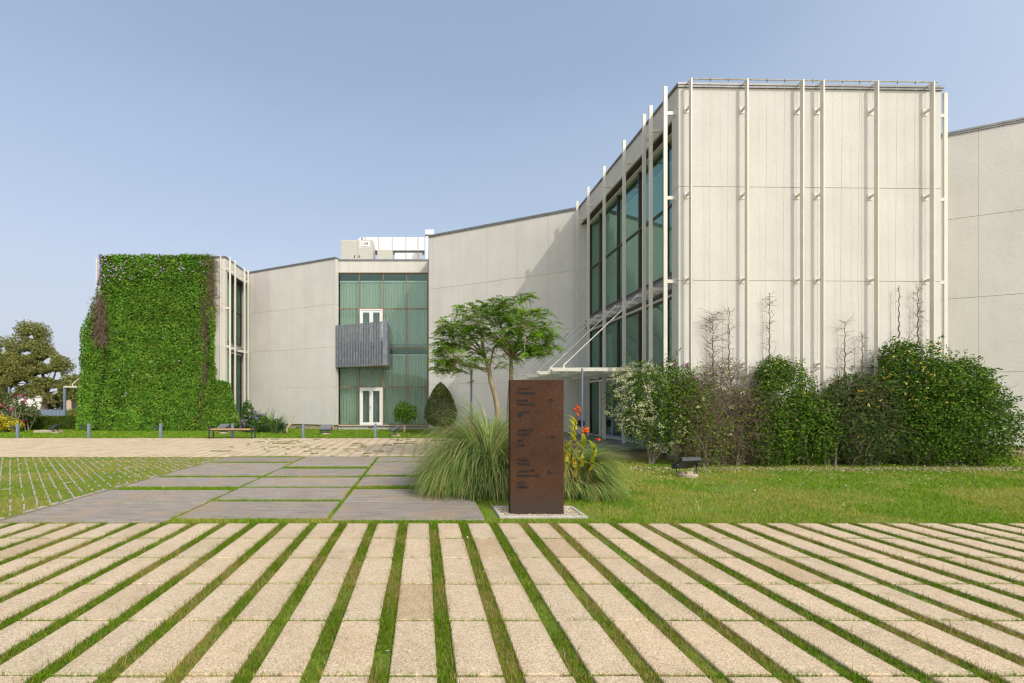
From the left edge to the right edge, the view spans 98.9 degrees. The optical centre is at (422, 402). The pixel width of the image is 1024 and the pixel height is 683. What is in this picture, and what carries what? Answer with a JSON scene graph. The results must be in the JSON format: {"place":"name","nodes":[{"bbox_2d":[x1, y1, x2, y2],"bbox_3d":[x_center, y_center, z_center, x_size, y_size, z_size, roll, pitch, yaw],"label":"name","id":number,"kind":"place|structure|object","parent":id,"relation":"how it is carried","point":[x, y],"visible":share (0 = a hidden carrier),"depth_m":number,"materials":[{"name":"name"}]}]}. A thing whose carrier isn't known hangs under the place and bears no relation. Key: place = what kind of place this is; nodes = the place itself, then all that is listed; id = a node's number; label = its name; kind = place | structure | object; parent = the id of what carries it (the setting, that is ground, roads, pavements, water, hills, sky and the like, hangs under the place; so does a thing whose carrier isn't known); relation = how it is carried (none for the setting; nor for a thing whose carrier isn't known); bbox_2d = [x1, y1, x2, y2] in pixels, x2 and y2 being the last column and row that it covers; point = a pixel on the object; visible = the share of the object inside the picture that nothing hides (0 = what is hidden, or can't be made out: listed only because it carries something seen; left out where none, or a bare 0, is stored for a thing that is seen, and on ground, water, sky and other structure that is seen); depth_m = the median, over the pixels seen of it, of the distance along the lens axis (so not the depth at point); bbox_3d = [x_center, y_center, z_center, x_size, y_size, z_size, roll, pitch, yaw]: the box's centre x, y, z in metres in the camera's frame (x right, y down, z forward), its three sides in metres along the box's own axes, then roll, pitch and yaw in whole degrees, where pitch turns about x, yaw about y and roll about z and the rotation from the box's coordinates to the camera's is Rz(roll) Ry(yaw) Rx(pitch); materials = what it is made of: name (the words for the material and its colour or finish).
{"place":"outdoors","nodes":[
{"label":"outdoors","id":0,"kind":"place"},
{"bbox_2d":[47,394,66,409],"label":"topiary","id":1,"kind":"object","parent":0,"point":[56,405],"visible":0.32,"depth_m":40.75,"materials":[{"name":"green plant"}]},
{"bbox_2d":[0,456,223,519],"bbox_3d":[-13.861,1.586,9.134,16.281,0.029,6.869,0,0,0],"label":"grid paving","id":2,"kind":"structure","parent":0,"point":[59,495],"depth_m":9.49,"materials":[{"name":"green plant"}]},
{"bbox_2d":[0,457,226,520],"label":"soil strip","id":3,"kind":"object","parent":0,"point":[99,492],"visible":0.33,"depth_m":7.34,"materials":[{"name":"brown soil"}]},
{"bbox_2d":[0,428,455,437],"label":"lawn","id":4,"kind":"structure","parent":0,"point":[199,431],"depth_m":21.55,"materials":[{"name":"green plant"}]},
{"bbox_2d":[0,408,24,431],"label":"yellow shrub","id":5,"kind":"object","parent":4,"relation":"on","point":[6,422],"visible":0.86,"depth_m":23.11,"materials":[{"name":"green plant"}]},
{"bbox_2d":[9,423,19,437],"bbox_3d":[-18.388,1.270,19.404,0.426,0.660,0.191,0,0,0],"label":"bollard","id":6,"kind":"object","parent":4,"relation":"on","point":[17,427],"visible":0.87,"depth_m":19.39,"materials":[{"name":"grey metal"}]},
{"bbox_2d":[0,389,42,430],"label":"bougainvillea","id":7,"kind":"object","parent":4,"relation":"on","point":[25,414],"visible":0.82,"depth_m":24.25,"materials":[{"name":"green plant"}]},
{"bbox_2d":[13,410,76,415],"bbox_3d":[-28.324,1.049,31.055,8.733,1.102,0.110,0,0,0],"label":"corrugated fence","id":8,"kind":"object","parent":4,"relation":"on","point":[52,412],"visible":0.09,"depth_m":31.02,"materials":[{"name":"grey metal"}]},
{"bbox_2d":[33,430,62,432],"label":"stone block","id":9,"kind":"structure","parent":4,"relation":"on","point":[41,431],"depth_m":22.77,"materials":[{"name":"stone"}]},
{"bbox_2d":[19,415,79,429],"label":"hedge","id":10,"kind":"object","parent":4,"relation":"on","point":[46,422],"visible":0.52,"depth_m":25.36,"materials":[{"name":"green plant"}]},
{"bbox_2d":[49,424,60,432],"bbox_3d":[-19.291,1.379,22.600,0.414,0.462,0.580,0,0,-19],"label":"floodlight","id":11,"kind":"object","parent":4,"relation":"on","point":[54,427],"visible":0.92,"depth_m":22.46,"materials":[{"name":"metal"}]},
{"bbox_2d":[63,378,78,415],"bbox_3d":[-23.312,-0.083,29.010,1.743,3.366,0.220,0,0,0],"label":"shelter post","id":12,"kind":"object","parent":4,"relation":"on","point":[64,400],"visible":0.67,"depth_m":28.95,"materials":[{"name":"grey metal"}]},
{"bbox_2d":[66,408,77,415],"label":"yellow shrub","id":13,"kind":"object","parent":4,"relation":"on","point":[71,412],"visible":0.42,"depth_m":29.39,"materials":[{"name":"green plant"}]},
{"bbox_2d":[81,423,90,437],"bbox_3d":[-15.170,1.270,19.404,0.426,0.660,0.191,0,0,0],"label":"bollard","id":14,"kind":"object","parent":4,"relation":"on","point":[88,427],"visible":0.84,"depth_m":19.39,"materials":[{"name":"grey metal"}]},
{"bbox_2d":[153,423,161,437],"bbox_3d":[-11.927,1.270,19.404,0.426,0.660,0.191,0,0,0],"label":"bollard","id":15,"kind":"object","parent":4,"relation":"on","point":[160,430],"visible":0.86,"depth_m":19.39,"materials":[{"name":"grey metal"}]},
{"bbox_2d":[217,424,229,433],"bbox_3d":[-10.300,1.356,22.300,0.644,0.514,0.460,0,0,14],"label":"floodlight","id":16,"kind":"object","parent":4,"relation":"on","point":[223,426],"visible":0.55,"depth_m":22.26,"materials":[{"name":"metal"}]},
{"bbox_2d":[225,423,233,437],"bbox_3d":[-8.678,1.270,19.404,0.426,0.660,0.191,0,0,0],"label":"bollard","id":17,"kind":"object","parent":4,"relation":"on","point":[232,432],"visible":0.81,"depth_m":19.39,"materials":[{"name":"grey metal"}]},
{"bbox_2d":[234,400,277,432],"bbox_3d":[-8.951,0.739,23.273,2.679,1.809,1.215,0,0,0],"label":"morning glory","id":18,"kind":"object","parent":4,"relation":"on","point":[249,418],"visible":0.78,"depth_m":23.10,"materials":[{"name":"green plant"}]},
{"bbox_2d":[257,413,291,432],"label":"fountain grass","id":19,"kind":"object","parent":4,"relation":"on","point":[271,424],"depth_m":22.73,"materials":[{"name":"green plant"}]},
{"bbox_2d":[272,420,286,433],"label":"yucca","id":20,"kind":"object","parent":4,"relation":"on","point":[280,427],"visible":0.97,"depth_m":22.23,"materials":[{"name":"green plant"}]},
{"bbox_2d":[286,410,294,432],"bbox_3d":[-6.801,0.986,22.200,0.502,1.195,0.110,0,0,0],"label":"driftwood","id":21,"kind":"object","parent":4,"relation":"on","point":[291,422],"visible":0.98,"depth_m":22.17,"materials":[{"name":"beige wood"}]},
{"bbox_2d":[296,423,304,437],"bbox_3d":[-5.488,1.270,19.404,0.426,0.660,0.191,0,0,0],"label":"bollard","id":22,"kind":"object","parent":4,"relation":"on","point":[303,430],"visible":0.87,"depth_m":19.39,"materials":[{"name":"grey metal"}]},
{"bbox_2d":[320,424,332,434],"bbox_3d":[-4.834,1.356,21.600,0.644,0.514,0.460,0,0,2],"label":"floodlight","id":23,"kind":"object","parent":4,"relation":"on","point":[325,427],"visible":0.93,"depth_m":21.52,"materials":[{"name":"metal"}]},
{"bbox_2d":[368,423,376,437],"bbox_3d":[-2.240,1.270,19.404,0.426,0.660,0.191,0,0,0],"label":"bollard","id":24,"kind":"object","parent":4,"relation":"on","point":[375,430],"visible":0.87,"depth_m":19.39,"materials":[{"name":"grey metal"}]},
{"bbox_2d":[391,426,400,436],"bbox_3d":[-1.263,1.356,20.400,0.460,0.514,0.644,0,0,-10],"label":"floodlight","id":25,"kind":"object","parent":4,"relation":"on","point":[395,429],"visible":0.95,"depth_m":20.19,"materials":[{"name":"metal"}]},
{"bbox_2d":[391,401,417,432],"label":"young shrub","id":26,"kind":"object","parent":4,"relation":"on","point":[404,414],"visible":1,"depth_m":22.89,"materials":[{"name":"green plant"}]},
{"bbox_2d":[424,382,456,434],"bbox_3d":[0.896,0.292,21.118,1.633,2.656,1.656,0,0,0],"label":"topiary","id":27,"kind":"object","parent":4,"relation":"on","point":[441,388],"visible":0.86,"depth_m":20.73,"materials":[{"name":"green plant"}]},
{"bbox_2d":[0,456,483,523],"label":"path","id":28,"kind":"structure","parent":0,"point":[158,508],"depth_m":7.06,"materials":[{"name":"grey concrete"}]},
{"bbox_2d":[0,438,575,456],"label":"plaza","id":29,"kind":"structure","parent":0,"point":[106,447],"depth_m":15.18,"materials":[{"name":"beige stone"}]},
{"bbox_2d":[208,426,255,438],"bbox_3d":[-8.459,1.319,19.130,1.914,0.561,0.444,0,0,0],"label":"bench","id":30,"kind":"object","parent":29,"relation":"on","point":[251,429],"visible":0.92,"depth_m":18.98,"materials":[{"name":"wood"}]},
{"bbox_2d":[0,523,1023,682],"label":"paving","id":31,"kind":"structure","parent":0,"point":[351,652],"depth_m":3.38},
{"bbox_2d":[0,518,1023,682],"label":"joint grass","id":32,"kind":"structure","parent":31,"relation":"on","point":[646,676],"depth_m":3.53,"materials":[{"name":"green plant"}]},
{"bbox_2d":[0,456,1023,682],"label":"lawn","id":33,"kind":"structure","parent":0,"point":[491,511],"depth_m":4.58,"materials":[{"name":"green plant"}]},
{"bbox_2d":[3,455,486,524],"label":"grass strips","id":34,"kind":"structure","parent":33,"relation":"on","point":[267,520],"depth_m":7.84,"materials":[{"name":"green plant"}]},
{"bbox_2d":[467,370,473,431],"bbox_3d":[1.364,0.332,12.200,0.196,2.537,0.140,0,0,0],"label":"post","id":35,"kind":"object","parent":33,"relation":"on","point":[471,381],"visible":0.49,"depth_m":12.17,"materials":[{"name":"grey metal"}]},
{"bbox_2d":[423,292,567,425],"bbox_3d":[1.911,-0.659,11.395,3.815,4.180,2.784,0,0,0],"label":"flat topped tree","id":36,"kind":"object","parent":33,"relation":"on","point":[447,348],"visible":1,"depth_m":10.95,"materials":[{"name":"green plant"}]},
{"bbox_2d":[400,393,593,502],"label":"ornamental grass","id":37,"kind":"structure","parent":33,"relation":"on","point":[475,463],"depth_m":7.27,"materials":[{"name":"green plant"}]},
{"bbox_2d":[48,464,1023,674],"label":"leaf litter","id":38,"kind":"object","parent":33,"relation":"on","point":[890,468],"visible":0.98,"depth_m":10.10,"materials":[{"name":"brown plant"}]},
{"bbox_2d":[492,506,587,517],"bbox_3d":[1.675,1.599,6.240,1.220,0.062,0.620,0,0,0],"label":"gravel bed","id":39,"kind":"object","parent":33,"relation":"on","point":[569,512],"visible":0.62,"depth_m":6.08,"materials":[{"name":"white gravel"}]},
{"bbox_2d":[509,380,563,513],"bbox_3d":[1.632,0.638,6.186,0.758,1.924,0.139,0,0,0],"label":"sign","id":40,"kind":"object","parent":39,"relation":"on","point":[536,446],"visible":1,"depth_m":6.12,"materials":[{"name":"metal"}]},
{"bbox_2d":[581,368,582,450],"bbox_3d":[4.439,0.323,11.950,0.140,2.553,0.140,0,0,0],"label":"post","id":41,"kind":"object","parent":33,"relation":"on","point":[581,401],"visible":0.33,"depth_m":11.93,"materials":[{"name":"white metal"}]},
{"bbox_2d":[564,403,600,495],"bbox_3d":[2.506,0.762,6.950,0.850,1.506,0.481,0,0,-7],"label":"canna","id":42,"kind":"object","parent":33,"relation":"on","point":[594,454],"visible":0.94,"depth_m":6.96,"materials":[{"name":"green plant"}]},
{"bbox_2d":[564,437,637,503],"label":"ornamental grass","id":43,"kind":"object","parent":33,"relation":"on","point":[598,478],"depth_m":7.16,"materials":[{"name":"green plant"}]},
{"bbox_2d":[600,348,724,463],"bbox_3d":[5.964,0.145,10.973,3.064,2.998,1.646,0,0,0],"label":"bougainvillea","id":44,"kind":"object","parent":33,"relation":"on","point":[657,416],"visible":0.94,"depth_m":10.87,"materials":[{"name":"green plant"}]},
{"bbox_2d":[671,457,700,477],"bbox_3d":[5.724,1.387,9.300,0.560,0.447,0.400,0,0,-13],"label":"floodlight","id":45,"kind":"object","parent":33,"relation":"on","point":[685,462],"visible":0.97,"depth_m":9.23,"materials":[{"name":"metal"}]},
{"bbox_2d":[659,350,790,467],"bbox_3d":[7.560,0.286,10.969,3.414,3.326,1.616,0,0,0],"label":"dry shrub","id":46,"kind":"object","parent":33,"relation":"on","point":[715,443],"visible":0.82,"depth_m":10.70,"materials":[{"name":"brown plant"}]},
{"bbox_2d":[474,454,1023,523],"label":"lawn grass","id":47,"kind":"structure","parent":33,"relation":"on","point":[831,493],"depth_m":7.26,"materials":[{"name":"green plant"}]},
{"bbox_2d":[733,343,847,466],"bbox_3d":[9.357,0.128,10.873,3.104,3.358,1.747,0,0,0],"label":"honeysuckle","id":48,"kind":"object","parent":33,"relation":"on","point":[793,437],"visible":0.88,"depth_m":10.67,"materials":[{"name":"green plant"}]},
{"bbox_2d":[799,365,922,465],"bbox_3d":[10.980,0.474,10.897,2.971,2.924,1.518,0,0,0],"label":"honeysuckle","id":49,"kind":"object","parent":33,"relation":"on","point":[861,417],"visible":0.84,"depth_m":10.69,"materials":[{"name":"green plant"}]},
{"bbox_2d":[867,332,1023,467],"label":"honeysuckle","id":50,"kind":"object","parent":33,"relation":"on","point":[947,429],"visible":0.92,"depth_m":10.62,"materials":[{"name":"green plant"}]},
{"bbox_2d":[0,0,1023,392],"label":"sky","id":51,"kind":"structure","parent":0,"point":[258,134],"materials":[{"name":"blue"}]},
{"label":"soil","id":52,"kind":"structure","parent":0,"visible":0},
{"bbox_2d":[0,319,76,409],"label":"eucalyptus","id":53,"kind":"object","parent":52,"relation":"on","point":[17,365],"visible":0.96,"depth_m":37.26,"materials":[{"name":"green plant"}]},
{"bbox_2d":[51,373,81,407],"bbox_3d":[-29.240,-0.438,35.958,2.976,4.175,2.794,0,0,0],"label":"eucalyptus","id":54,"kind":"object","parent":52,"relation":"on","point":[71,393],"visible":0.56,"depth_m":35.25,"materials":[{"name":"green plant"}]},
{"bbox_2d":[96,78,1023,461],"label":"building","id":55,"kind":"structure","parent":52,"relation":"on","point":[822,210],"depth_m":12.84,"materials":[{"name":"paint"}]},
{"bbox_2d":[75,251,241,430],"bbox_3d":[-14.903,-3.434,24.697,9.509,10.591,1.359,0,0,-1],"label":"ivy","id":56,"kind":"object","parent":55,"relation":"attached to","point":[148,347],"visible":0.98,"depth_m":24.56,"materials":[{"name":"green plant"}]},
{"bbox_2d":[341,240,374,258],"bbox_3d":[-4.175,-9.281,28.000,2.055,2.323,1.300,0,0,0],"label":"air conditioner","id":57,"kind":"object","parent":55,"relation":"on","point":[357,249],"visible":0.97,"depth_m":27.38,"materials":[{"name":"paint"}]},
{"bbox_2d":[341,241,355,258],"bbox_3d":[-4.694,-9.266,27.375,0.938,2.093,0.049,0,0,0],"label":"door","id":58,"kind":"structure","parent":57,"relation":"in","point":[348,248],"depth_m":27.38,"materials":[{"name":"paint"}]},
{"bbox_2d":[358,241,371,258],"bbox_3d":[-3.656,-9.266,27.375,0.938,2.093,0.049,0,0,0],"label":"door","id":59,"kind":"structure","parent":57,"relation":"in","point":[363,252],"depth_m":27.38,"materials":[{"name":"paint"}]},
{"bbox_2d":[360,388,382,424],"bbox_3d":[-3.040,0.210,25.600,1.360,2.220,0.120,0,0,0],"label":"door","id":60,"kind":"structure","parent":55,"relation":"in","point":[370,390],"depth_m":25.56,"materials":[{"name":"white paint"}]},
{"bbox_2d":[360,309,382,341],"bbox_3d":[-3.040,-4.550,25.582,1.360,2.020,0.156,0,0,0],"label":"door","id":61,"kind":"structure","parent":55,"relation":"in","point":[370,311],"depth_m":25.56,"materials":[{"name":"white paint"}]},
{"bbox_2d":[340,354,426,423],"bbox_3d":[-2.350,-0.805,25.980,5.260,4.210,0.140,0,0,0],"label":"curtain","id":62,"kind":"object","parent":55,"relation":"hanging from","point":[395,374],"visible":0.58,"depth_m":25.98,"materials":[{"name":"fabric"}]},
{"bbox_2d":[340,281,426,343],"bbox_3d":[-2.350,-5.440,25.980,5.260,3.800,0.140,0,0,0],"label":"curtain","id":63,"kind":"object","parent":55,"relation":"hanging from","point":[371,294],"visible":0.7,"depth_m":25.98,"materials":[{"name":"green fabric"}]},
{"bbox_2d":[377,250,392,258],"bbox_3d":[-2.416,-9.456,28.150,0.973,0.808,0.900,0,0,0],"label":"air conditioner","id":64,"kind":"object","parent":55,"relation":"on","point":[384,254],"visible":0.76,"depth_m":27.70,"materials":[{"name":"paint"}]},
{"bbox_2d":[358,237,423,254],"bbox_3d":[-2.199,-10.683,29.349,4.673,0.934,0.942,0,0,0],"label":"duct","id":65,"kind":"object","parent":55,"relation":"on","point":[405,244],"visible":0.54,"depth_m":28.90,"materials":[{"name":"metal"}]},
{"bbox_2d":[395,252,421,258],"bbox_3d":[-0.906,-9.526,28.549,1.813,0.661,0.742,0,0,0],"label":"duct","id":66,"kind":"object","parent":55,"relation":"on","point":[418,255],"visible":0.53,"depth_m":28.20,"materials":[{"name":"metal"}]},
{"bbox_2d":[425,230,433,258],"bbox_3d":[0.450,-9.476,27.150,0.546,2.712,0.500,0,0,0],"label":"vent stack","id":67,"kind":"object","parent":55,"relation":"on","point":[429,232],"visible":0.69,"depth_m":27.00,"materials":[{"name":"white paint"}]},
{"bbox_2d":[577,420,584,433],"bbox_3d":[6.621,1.010,18.031,0.298,0.600,0.238,0,0,0],"label":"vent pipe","id":68,"kind":"object","parent":55,"relation":"on","point":[579,426],"visible":0.65,"depth_m":17.94,"materials":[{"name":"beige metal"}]},
{"bbox_2d":[696,308,733,376],"bbox_3d":[7.674,-1.534,11.287,1.001,1.960,0.290,0,0,0],"label":"dead vine","id":69,"kind":"object","parent":55,"relation":"attached to","point":[710,340],"visible":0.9,"depth_m":11.32,"materials":[{"name":"brown plant"}]},
{"bbox_2d":[722,307,739,374],"bbox_3d":[8.088,-1.629,11.346,0.502,1.875,0.119,0,0,0],"label":"dead vine","id":70,"kind":"object","parent":55,"relation":"attached to","point":[728,332],"visible":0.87,"depth_m":11.34,"materials":[{"name":"brown plant"}]},
{"bbox_2d":[761,293,777,356],"bbox_3d":[9.177,-2.034,11.356,0.482,1.878,0.137,0,0,0],"label":"dead vine","id":71,"kind":"object","parent":55,"relation":"attached to","point":[769,342],"visible":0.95,"depth_m":11.36,"materials":[{"name":"brown plant"}]},
{"bbox_2d":[835,314,858,377],"bbox_3d":[11.226,-1.500,11.377,0.700,1.846,0.171,0,0,3],"label":"dead vine","id":72,"kind":"object","parent":55,"relation":"attached to","point":[844,371],"visible":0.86,"depth_m":11.39,"materials":[{"name":"brown plant"}]},
{"bbox_2d":[857,331,870,378],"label":"dead vine","id":73,"kind":"object","parent":55,"relation":"attached to","point":[862,360],"visible":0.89,"depth_m":11.40,"materials":[{"name":"brown plant"}]},
{"bbox_2d":[895,286,900,338],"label":"dead vine","id":74,"kind":"object","parent":55,"relation":"attached to","point":[898,288],"visible":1,"depth_m":11.42,"materials":[{"name":"brown plant"}]},
{"bbox_2d":[911,284,925,343],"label":"dead vine","id":75,"kind":"object","parent":55,"relation":"attached to","point":[917,327],"visible":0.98,"depth_m":11.43,"materials":[{"name":"brown plant"}]},
{"bbox_3d":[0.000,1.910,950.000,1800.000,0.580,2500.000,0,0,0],"label":"ground","id":76,"kind":"structure","parent":0,"visible":0},
{"bbox_2d":[17,396,59,409],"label":"building","id":77,"kind":"structure","parent":76,"relation":"on","point":[36,398],"depth_m":58.00,"materials":[{"name":"concrete"}]},
{"bbox_2d":[53,393,80,409],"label":"building","id":78,"kind":"structure","parent":76,"relation":"on","point":[70,404],"depth_m":60.00,"materials":[{"name":"concrete"}]},
{"bbox_2d":[71,401,76,409],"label":"window","id":79,"kind":"structure","parent":78,"relation":"in","point":[72,404],"depth_m":59.96,"materials":[{"name":"metal"}]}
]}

